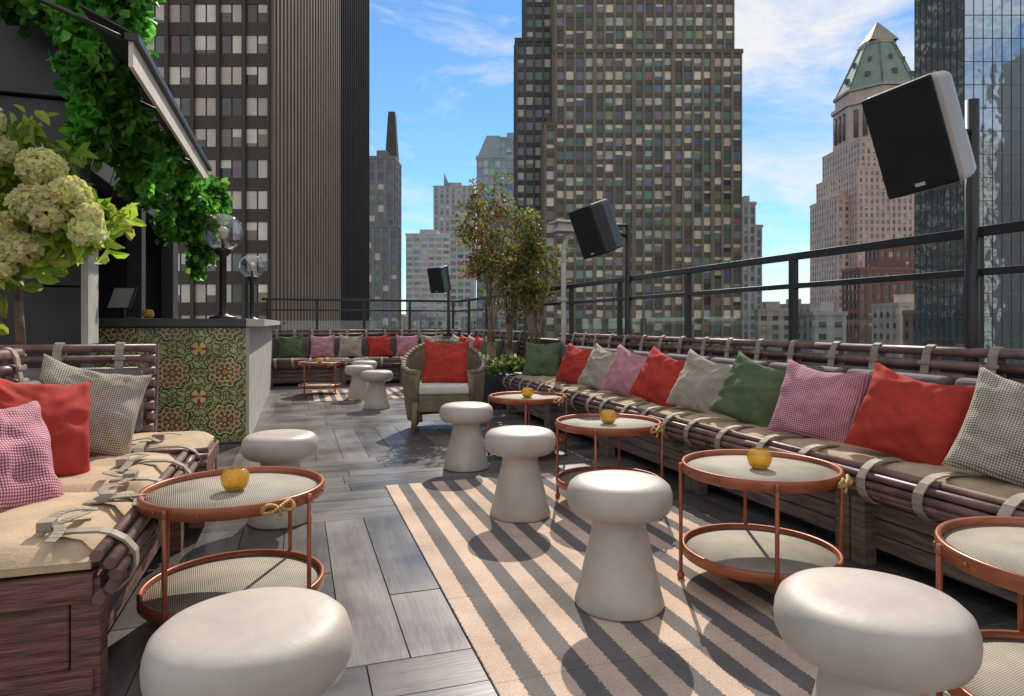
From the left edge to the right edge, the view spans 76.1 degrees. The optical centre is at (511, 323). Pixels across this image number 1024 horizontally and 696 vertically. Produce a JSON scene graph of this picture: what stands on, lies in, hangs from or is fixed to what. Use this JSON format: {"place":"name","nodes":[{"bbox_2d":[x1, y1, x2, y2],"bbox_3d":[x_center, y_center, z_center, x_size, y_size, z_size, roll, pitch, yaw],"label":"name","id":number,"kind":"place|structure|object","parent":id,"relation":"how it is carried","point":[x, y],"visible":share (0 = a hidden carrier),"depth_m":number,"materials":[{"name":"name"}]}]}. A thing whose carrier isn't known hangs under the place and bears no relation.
{"place":"outdoors","nodes":[
{"label":"outdoors","id":0,"kind":"place"},
{"bbox_2d":[108,379,1016,695],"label":"deck floor","id":1,"kind":"structure","parent":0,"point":[414,641],"depth_m":3.15,"materials":[{"name":"grey wood"}]},
{"bbox_2d":[0,104,146,355],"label":"hydrangea plant","id":2,"kind":"object","parent":1,"relation":"on","point":[57,215],"visible":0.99,"depth_m":3.58,"materials":[{"name":"green plant"}]},
{"bbox_2d":[0,347,201,695],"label":"banquette bench","id":3,"kind":"object","parent":1,"relation":"on","point":[77,557],"visible":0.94,"depth_m":1.78,"materials":[{"name":"brown wood"}]},
{"bbox_2d":[0,400,63,511],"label":"throw pillow","id":4,"kind":"object","parent":3,"relation":"on","point":[28,475],"visible":0.91,"depth_m":2.19,"materials":[{"name":"pink fabric"}]},
{"bbox_2d":[0,378,90,476],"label":"throw pillow","id":5,"kind":"object","parent":3,"relation":"on","point":[65,411],"visible":0.61,"depth_m":2.57,"materials":[{"name":"red fabric"}]},
{"bbox_2d":[39,353,152,455],"bbox_3d":[-1.939,0.390,2.984,0.450,0.450,0.210,17,-34,-30],"label":"throw pillow","id":6,"kind":"object","parent":3,"relation":"on","point":[115,401],"visible":0.59,"depth_m":2.96,"materials":[{"name":"beige fabric"}]},
{"bbox_2d":[0,0,211,368],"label":"bar pavilion","id":7,"kind":"structure","parent":1,"relation":"on","point":[70,308],"depth_m":4.55,"materials":[{"name":"stone"}]},
{"bbox_2d":[0,0,233,282],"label":"ivy vine","id":8,"kind":"object","parent":7,"relation":"attached to","point":[96,87],"visible":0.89,"depth_m":4.54,"materials":[{"name":"green plant"}]},
{"bbox_2d":[0,342,218,535],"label":"banquette bench","id":9,"kind":"object","parent":1,"relation":"on","point":[205,445],"visible":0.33,"depth_m":3.56,"materials":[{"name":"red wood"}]},
{"bbox_2d":[91,318,279,443],"bbox_3d":[-3.720,0.505,8.225,1.390,1.090,5.750,0,0,-18],"label":"outdoor bar","id":10,"kind":"object","parent":1,"relation":"on","point":[215,378],"visible":0.6,"depth_m":5.63,"materials":[{"name":"tile"}]},
{"bbox_2d":[107,287,137,317],"bbox_3d":[-3.534,-0.185,5.939,0.220,0.290,0.130,0,0,7],"label":"point of sale terminal","id":11,"kind":"object","parent":10,"relation":"on","point":[122,298],"visible":0.89,"depth_m":5.92,"materials":[{"name":"black metal"}]},
{"bbox_2d":[142,309,153,317],"bbox_3d":[-3.167,-0.080,5.696,0.096,0.078,0.096,0,0,-18],"label":"votive candle","id":12,"kind":"object","parent":10,"relation":"on","point":[147,313],"visible":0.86,"depth_m":5.66,"materials":[{"name":"yellow glass"}]},
{"bbox_2d":[202,213,242,318],"bbox_3d":[-2.638,-0.521,5.975,0.344,0.962,0.344,0,0,-18],"label":"globe lamp","id":13,"kind":"object","parent":10,"relation":"on","point":[223,252],"visible":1,"depth_m":5.95,"materials":[{"name":"clear glass"}]},
{"bbox_2d":[239,254,264,318],"bbox_3d":[-3.703,-0.511,9.309,0.344,0.942,0.344,0,0,-18],"label":"globe lamp","id":14,"kind":"object","parent":10,"relation":"on","point":[251,279],"visible":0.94,"depth_m":9.28,"materials":[{"name":"black metal"}]},
{"bbox_2d":[136,466,323,625],"bbox_3d":[-0.973,0.781,2.300,0.614,0.539,0.636,0,0,-27],"label":"round side table","id":15,"kind":"object","parent":1,"relation":"on","point":[166,593],"visible":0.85,"depth_m":2.30,"materials":[{"name":"orange metal"}]},
{"bbox_2d":[139,587,352,695],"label":"mushroom stool","id":16,"kind":"object","parent":1,"relation":"on","point":[280,641],"visible":1,"depth_m":1.21,"materials":[{"name":"concrete"}]},
{"bbox_2d":[241,429,318,529],"bbox_3d":[-1.231,0.817,3.479,0.390,0.466,0.390,0,0,-31],"label":"mushroom stool","id":17,"kind":"object","parent":1,"relation":"on","point":[286,447],"visible":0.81,"depth_m":3.34,"materials":[{"name":"concrete"}]},
{"bbox_2d":[312,388,403,401],"bbox_3d":[-2.155,1.046,9.660,1.500,0.007,1.500,0,0,-18],"label":"striped rug","id":18,"kind":"object","parent":1,"relation":"on","point":[341,395],"visible":0.42,"depth_m":9.43,"materials":[{"name":"beige fabric"}]},
{"bbox_2d":[298,358,340,395],"bbox_3d":[-2.849,0.781,9.690,0.614,0.539,0.624,0,0,-18],"label":"round side table","id":19,"kind":"object","parent":18,"relation":"on","point":[319,385],"visible":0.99,"depth_m":9.55,"materials":[{"name":"orange metal"}]},
{"bbox_2d":[345,365,372,399],"bbox_3d":[-2.126,0.817,9.091,0.390,0.466,0.390,0,0,0],"label":"mushroom stool","id":20,"kind":"object","parent":18,"relation":"on","point":[358,388],"visible":0.84,"depth_m":8.97,"materials":[{"name":"concrete"}]},
{"bbox_2d":[352,360,376,385],"bbox_3d":[-2.298,0.817,10.192,0.390,0.466,0.390,0,0,16],"label":"mushroom stool","id":21,"kind":"object","parent":18,"relation":"on","point":[372,363],"visible":0.3,"depth_m":10.06,"materials":[{"name":"concrete"}]},
{"bbox_2d":[271,329,460,386],"bbox_3d":[-2.501,0.577,11.609,3.460,0.945,0.834,0,0,-18],"label":"banquette bench","id":22,"kind":"object","parent":1,"relation":"on","point":[289,369],"visible":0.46,"depth_m":11.33,"materials":[{"name":"brown wood"}]},
{"bbox_2d":[278,334,303,357],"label":"throw pillow","id":23,"kind":"object","parent":22,"relation":"on","point":[290,347],"visible":0.98,"depth_m":11.16,"materials":[{"name":"green fabric"}]},
{"bbox_2d":[310,335,334,357],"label":"throw pillow","id":24,"kind":"object","parent":22,"relation":"on","point":[322,346],"visible":1,"depth_m":11.32,"materials":[{"name":"pink fabric"}]},
{"bbox_2d":[338,334,362,356],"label":"throw pillow","id":25,"kind":"object","parent":22,"relation":"on","point":[350,346],"visible":0.99,"depth_m":11.47,"materials":[{"name":"beige fabric"}]},
{"bbox_2d":[366,333,392,356],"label":"throw pillow","id":26,"kind":"object","parent":22,"relation":"on","point":[379,346],"visible":0.99,"depth_m":11.62,"materials":[{"name":"red fabric"}]},
{"bbox_2d":[396,334,418,355],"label":"throw pillow","id":27,"kind":"object","parent":22,"relation":"on","point":[405,344],"visible":0.81,"depth_m":11.78,"materials":[{"name":"pink fabric"}]},
{"bbox_2d":[420,334,442,343],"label":"throw pillow","id":28,"kind":"object","parent":22,"relation":"on","point":[429,338],"visible":0.21,"depth_m":11.96,"materials":[{"name":"beige fabric"}]},
{"bbox_2d":[361,370,392,409],"bbox_3d":[-1.668,0.817,8.083,0.390,0.466,0.390,0,0,-15],"label":"mushroom stool","id":29,"kind":"object","parent":1,"relation":"on","point":[376,397],"visible":1,"depth_m":7.97,"materials":[{"name":"concrete"}]},
{"bbox_2d":[427,265,450,336],"bbox_3d":[-1.258,-0.009,12.090,0.309,2.118,0.674,0,0,29],"label":"loudspeaker on pole","id":30,"kind":"object","parent":1,"relation":"on","point":[439,278],"visible":0.94,"depth_m":11.88,"materials":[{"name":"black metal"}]},
{"bbox_2d":[401,340,485,433],"bbox_3d":[-0.687,0.616,6.590,0.850,0.883,0.779,0,0,-6],"label":"wicker armchair","id":31,"kind":"object","parent":1,"relation":"on","point":[420,398],"visible":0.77,"depth_m":6.29,"materials":[{"name":"beige wicker"}]},
{"bbox_2d":[422,339,469,382],"bbox_3d":[-0.661,0.381,6.543,0.460,0.460,0.201,2,-18,-4],"label":"throw pillow","id":32,"kind":"object","parent":31,"relation":"on","point":[444,362],"visible":0.98,"depth_m":6.46,"materials":[{"name":"red fabric"}]},
{"bbox_2d":[439,401,492,472],"bbox_3d":[-0.332,0.817,4.754,0.390,0.466,0.390,0,0,28],"label":"mushroom stool","id":33,"kind":"object","parent":1,"relation":"on","point":[466,452],"visible":1,"depth_m":4.64,"materials":[{"name":"concrete"}]},
{"bbox_2d":[453,169,528,408],"bbox_3d":[-0.247,-0.456,8.206,1.084,3.013,0.809,0,0,-44],"label":"planter tree","id":34,"kind":"object","parent":1,"relation":"on","point":[494,374],"visible":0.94,"depth_m":8.13,"materials":[{"name":"green plant"}]},
{"bbox_2d":[472,329,528,359],"bbox_3d":[-0.581,0.577,10.283,0.834,0.945,2.760,0,0,-18],"label":"banquette bench","id":35,"kind":"object","parent":1,"relation":"on","point":[516,346],"visible":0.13,"depth_m":9.32,"materials":[{"name":"brown wood"}]},
{"bbox_2d":[450,334,467,340],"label":"throw pillow","id":36,"kind":"object","parent":35,"relation":"on","point":[455,337],"visible":0.13,"depth_m":11.19,"materials":[{"name":"beige fabric"}]},
{"bbox_2d":[458,335,475,341],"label":"throw pillow","id":37,"kind":"object","parent":35,"relation":"on","point":[462,338],"visible":0.12,"depth_m":10.71,"materials":[{"name":"red fabric"}]},
{"bbox_2d":[466,335,483,345],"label":"throw pillow","id":38,"kind":"object","parent":35,"relation":"on","point":[471,339],"visible":0.11,"depth_m":10.21,"materials":[{"name":"pink fabric"}]},
{"bbox_2d":[472,335,482,351],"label":"throw pillow","id":39,"kind":"object","parent":35,"relation":"on","point":[478,341],"visible":0.2,"depth_m":9.74,"materials":[{"name":"red fabric"}]},
{"bbox_2d":[480,336,504,358],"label":"throw pillow","id":40,"kind":"object","parent":35,"relation":"on","point":[500,344],"visible":0.37,"depth_m":9.22,"materials":[{"name":"green fabric"}]},
{"bbox_2d":[475,222,537,373],"bbox_3d":[-0.058,-0.145,8.832,0.918,2.390,0.764,0,0,-18],"label":"planter tree","id":41,"kind":"object","parent":1,"relation":"on","point":[512,360],"visible":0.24,"depth_m":8.78,"materials":[{"name":"green plant"}]},
{"bbox_2d":[487,387,567,455],"bbox_3d":[0.132,0.781,5.188,0.614,0.539,0.642,0,0,-41],"label":"round side table","id":42,"kind":"object","parent":1,"relation":"on","point":[526,396],"visible":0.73,"depth_m":5.16,"materials":[{"name":"orange metal"}]},
{"bbox_2d":[499,205,575,375],"bbox_3d":[0.311,-0.222,8.310,0.921,2.544,0.724,0,0,-18],"label":"planter tree","id":43,"kind":"object","parent":1,"relation":"on","point":[530,282],"visible":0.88,"depth_m":8.22,"materials":[{"name":"green plant"}]},
{"bbox_2d":[548,220,574,344],"bbox_3d":[0.660,-0.062,7.596,0.420,2.225,0.260,0,0,-18],"label":"patio heater","id":44,"kind":"object","parent":1,"relation":"on","point":[563,226],"visible":0.77,"depth_m":7.54,"materials":[{"name":"metal"}]},
{"bbox_2d":[568,199,630,348],"bbox_3d":[0.879,-0.050,6.086,0.687,2.200,0.346,0,0,-18],"label":"loudspeaker on pole","id":45,"kind":"object","parent":1,"relation":"on","point":[595,225],"visible":0.96,"depth_m":5.99,"materials":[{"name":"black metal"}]},
{"bbox_2d":[261,220,1023,360],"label":"terrace railing","id":46,"kind":"object","parent":1,"relation":"on","point":[793,285],"visible":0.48,"depth_m":4.27,"materials":[{"name":"black metal"}]},
{"bbox_2d":[272,334,1023,383],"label":"parapet wall","id":47,"kind":"structure","parent":1,"relation":"on","point":[546,341],"depth_m":4.77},
{"bbox_2d":[386,472,950,695],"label":"striped rug","id":48,"kind":"object","parent":1,"relation":"on","point":[530,627],"visible":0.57,"depth_m":2.33,"materials":[{"name":"beige fabric"}]},
{"bbox_2d":[484,425,555,522],"bbox_3d":[0.045,0.809,3.562,0.390,0.466,0.390,0,0,13],"label":"mushroom stool","id":49,"kind":"object","parent":48,"relation":"on","point":[520,496],"visible":1,"depth_m":3.45,"materials":[{"name":"concrete"}]},
{"bbox_2d":[555,409,663,497],"bbox_3d":[0.562,0.773,3.785,0.614,0.539,0.633,0,0,-24],"label":"round side table","id":50,"kind":"object","parent":48,"relation":"on","point":[607,422],"visible":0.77,"depth_m":3.77,"materials":[{"name":"orange metal"}]},
{"bbox_2d":[567,470,672,621],"bbox_3d":[0.399,0.809,2.437,0.390,0.466,0.390,0,0,-3],"label":"mushroom stool","id":51,"kind":"object","parent":48,"relation":"on","point":[618,578],"visible":1,"depth_m":2.32,"materials":[{"name":"concrete"}]},
{"bbox_2d":[677,448,852,615],"bbox_3d":[0.999,0.773,2.609,0.614,0.539,0.642,0,0,-35],"label":"round side table","id":52,"kind":"object","parent":48,"relation":"on","point":[776,555],"visible":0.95,"depth_m":2.58,"materials":[{"name":"orange metal"}]},
{"bbox_2d":[773,567,983,695],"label":"mushroom stool","id":53,"kind":"object","parent":48,"relation":"on","point":[853,632],"visible":1,"depth_m":1.29,"materials":[{"name":"concrete"}]},
{"bbox_2d":[933,516,1023,695],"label":"round side table","id":54,"kind":"object","parent":48,"relation":"on","point":[989,549],"visible":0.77,"depth_m":1.71,"materials":[{"name":"orange metal"}]},
{"bbox_2d":[501,332,1023,602],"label":"banquette bench","id":55,"kind":"object","parent":1,"relation":"on","point":[901,508],"visible":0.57,"depth_m":3.19,"materials":[{"name":"brown wood"}]},
{"bbox_2d":[522,341,562,376],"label":"throw pillow","id":56,"kind":"object","parent":55,"relation":"on","point":[542,359],"visible":0.92,"depth_m":7.38,"materials":[{"name":"green fabric"}]},
{"bbox_2d":[555,343,592,384],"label":"throw pillow","id":57,"kind":"object","parent":55,"relation":"on","point":[573,364],"visible":0.66,"depth_m":6.40,"materials":[{"name":"red fabric"}]},
{"bbox_2d":[577,343,615,390],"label":"throw pillow","id":58,"kind":"object","parent":55,"relation":"on","point":[599,362],"visible":0.74,"depth_m":5.89,"materials":[{"name":"beige fabric"}]},
{"bbox_2d":[599,344,646,397],"bbox_3d":[0.977,0.412,5.416,0.430,0.430,0.200,18,-12,44],"label":"throw pillow","id":59,"kind":"object","parent":55,"relation":"on","point":[623,371],"visible":0.71,"depth_m":5.37,"materials":[{"name":"pink fabric"}]},
{"bbox_2d":[629,346,685,407],"bbox_3d":[1.129,0.413,4.899,0.212,0.430,0.430,32,-6,-40],"label":"throw pillow","id":60,"kind":"object","parent":55,"relation":"on","point":[656,378],"visible":0.82,"depth_m":4.84,"materials":[{"name":"red fabric"}]},
{"bbox_2d":[665,348,732,414],"bbox_3d":[1.302,0.412,4.428,0.430,0.430,0.209,19,-11,46],"label":"throw pillow","id":61,"kind":"object","parent":55,"relation":"on","point":[697,386],"visible":0.77,"depth_m":4.37,"materials":[{"name":"beige fabric"}]},
{"bbox_2d":[709,350,785,426],"bbox_3d":[1.456,0.412,3.932,0.212,0.430,0.430,33,-6,-41],"label":"throw pillow","id":62,"kind":"object","parent":55,"relation":"on","point":[749,391],"visible":0.81,"depth_m":3.87,"materials":[{"name":"green fabric"}]},
{"bbox_2d":[767,358,872,441],"bbox_3d":[1.613,0.415,3.440,0.430,0.430,0.205,10,-17,43],"label":"throw pillow","id":63,"kind":"object","parent":55,"relation":"on","point":[812,403],"visible":0.95,"depth_m":3.36,"materials":[{"name":"pink fabric"}]},
{"bbox_2d":[844,361,974,465],"bbox_3d":[1.778,0.413,2.923,0.430,0.430,0.213,17,-12,46],"label":"throw pillow","id":64,"kind":"object","parent":55,"relation":"on","point":[906,418],"visible":0.96,"depth_m":2.85,"materials":[{"name":"red fabric"}]},
{"bbox_2d":[941,365,1023,486],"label":"throw pillow","id":65,"kind":"object","parent":55,"relation":"on","point":[989,440],"visible":1,"depth_m":2.46,"materials":[{"name":"beige fabric"}]},
{"bbox_2d":[862,70,979,375],"bbox_3d":[1.919,-0.030,2.916,0.693,2.160,0.340,0,0,-18],"label":"loudspeaker on pole","id":66,"kind":"object","parent":1,"relation":"on","point":[925,134],"visible":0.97,"depth_m":2.83,"materials":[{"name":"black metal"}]},
{"bbox_2d":[369,0,913,313],"label":"sky","id":67,"kind":"structure","parent":0,"point":[445,68],"materials":[{"name":"blue"}]},
{"bbox_3d":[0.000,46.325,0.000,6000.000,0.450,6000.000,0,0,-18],"label":"ground","id":68,"kind":"structure","parent":0,"visible":0},
{"bbox_2d":[138,0,340,332],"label":"bronze office tower","id":69,"kind":"structure","parent":68,"relation":"on","point":[254,86],"depth_m":79.95,"materials":[{"name":"paint"}]},
{"bbox_2d":[238,382,409,693],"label":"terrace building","id":70,"kind":"structure","parent":68,"relation":"on","point":[330,562],"depth_m":2.90,"materials":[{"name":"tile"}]},
{"bbox_2d":[341,0,368,332],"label":"black office tower","id":71,"kind":"structure","parent":68,"relation":"on","point":[354,149],"depth_m":127.18,"materials":[{"name":"paint"}]},
{"bbox_2d":[369,112,401,332],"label":"spired tower","id":72,"kind":"structure","parent":68,"relation":"on","point":[385,166],"depth_m":255.00,"materials":[{"name":"paint"}]},
{"bbox_2d":[401,314,407,332],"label":"building","id":73,"kind":"structure","parent":68,"relation":"on","point":[404,321],"depth_m":293.81,"materials":[{"name":"paint"}]},
{"bbox_2d":[408,312,429,332],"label":"building","id":74,"kind":"structure","parent":68,"relation":"on","point":[418,321],"depth_m":352.60,"materials":[{"name":"paint"}]},
{"bbox_2d":[405,229,449,315],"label":"grey office block","id":75,"kind":"structure","parent":68,"relation":"on","point":[426,249],"depth_m":419.80,"materials":[{"name":"paint"}]},
{"bbox_2d":[430,312,462,333],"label":"building","id":76,"kind":"structure","parent":68,"relation":"on","point":[439,321],"depth_m":368.94,"materials":[{"name":"paint"}]},
{"bbox_2d":[433,174,475,297],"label":"finned office tower","id":77,"kind":"structure","parent":68,"relation":"on","point":[447,197],"depth_m":499.80,"materials":[{"name":"paint"}]},
{"bbox_2d":[449,211,473,333],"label":"beige apartment tower","id":78,"kind":"structure","parent":68,"relation":"on","point":[462,288],"depth_m":379.80,"materials":[{"name":"paint"}]},
{"bbox_2d":[474,301,476,332],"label":"building","id":79,"kind":"structure","parent":68,"relation":"on","point":[475,315],"depth_m":412.88,"materials":[{"name":"paint"}]},
{"bbox_2d":[476,133,513,333],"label":"blue glass tower","id":80,"kind":"structure","parent":68,"relation":"on","point":[496,153],"depth_m":329.95,"materials":[{"name":"paint"}]},
{"bbox_2d":[483,210,513,334],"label":"dark teal tower","id":81,"kind":"structure","parent":68,"relation":"on","point":[498,224],"depth_m":299.95,"materials":[{"name":"glass"}]},
{"bbox_2d":[497,311,513,334],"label":"building","id":82,"kind":"structure","parent":68,"relation":"on","point":[501,322],"depth_m":242.13,"materials":[{"name":"paint"}]},
{"bbox_2d":[514,0,551,337],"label":"setback office wing","id":83,"kind":"structure","parent":68,"relation":"on","point":[532,72],"depth_m":199.95,"materials":[{"name":"grey concrete"}]},
{"bbox_2d":[541,0,742,347],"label":"central office tower","id":84,"kind":"structure","parent":68,"relation":"on","point":[641,131],"depth_m":189.84,"materials":[{"name":"paint"}]},
{"bbox_2d":[742,196,762,348],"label":"slate slim tower","id":85,"kind":"structure","parent":68,"relation":"on","point":[751,249],"depth_m":259.80,"materials":[{"name":"paint"}]},
{"bbox_2d":[756,302,787,350],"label":"building","id":86,"kind":"structure","parent":68,"relation":"on","point":[771,320],"depth_m":258.50,"materials":[{"name":"paint"}]},
{"bbox_2d":[780,299,809,311],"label":"building","id":87,"kind":"structure","parent":68,"relation":"on","point":[803,307],"depth_m":365.05,"materials":[{"name":"paint"}]},
{"bbox_2d":[798,302,847,353],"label":"building","id":88,"kind":"structure","parent":68,"relation":"on","point":[823,322],"depth_m":192.75,"materials":[{"name":"paint"}]},
{"bbox_2d":[810,22,913,310],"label":"pyramid roof skyscraper","id":89,"kind":"structure","parent":68,"relation":"on","point":[854,204],"depth_m":359.84,"materials":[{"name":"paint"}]},
{"bbox_2d":[841,238,913,355],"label":"brick apartment block","id":90,"kind":"structure","parent":68,"relation":"on","point":[858,300],"depth_m":250.00,"materials":[{"name":"brick"}]},
{"bbox_2d":[871,294,913,357],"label":"building","id":91,"kind":"structure","parent":68,"relation":"on","point":[887,323],"depth_m":214.86,"materials":[{"name":"paint"}]},
{"bbox_2d":[902,310,913,357],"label":"building","id":92,"kind":"structure","parent":68,"relation":"on","point":[908,327],"depth_m":190.47,"materials":[{"name":"paint"}]},
{"bbox_2d":[914,0,1023,364],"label":"mirror glass tower","id":93,"kind":"structure","parent":68,"relation":"on","point":[975,48],"depth_m":109.95,"materials":[{"name":"glass"}]}
]}

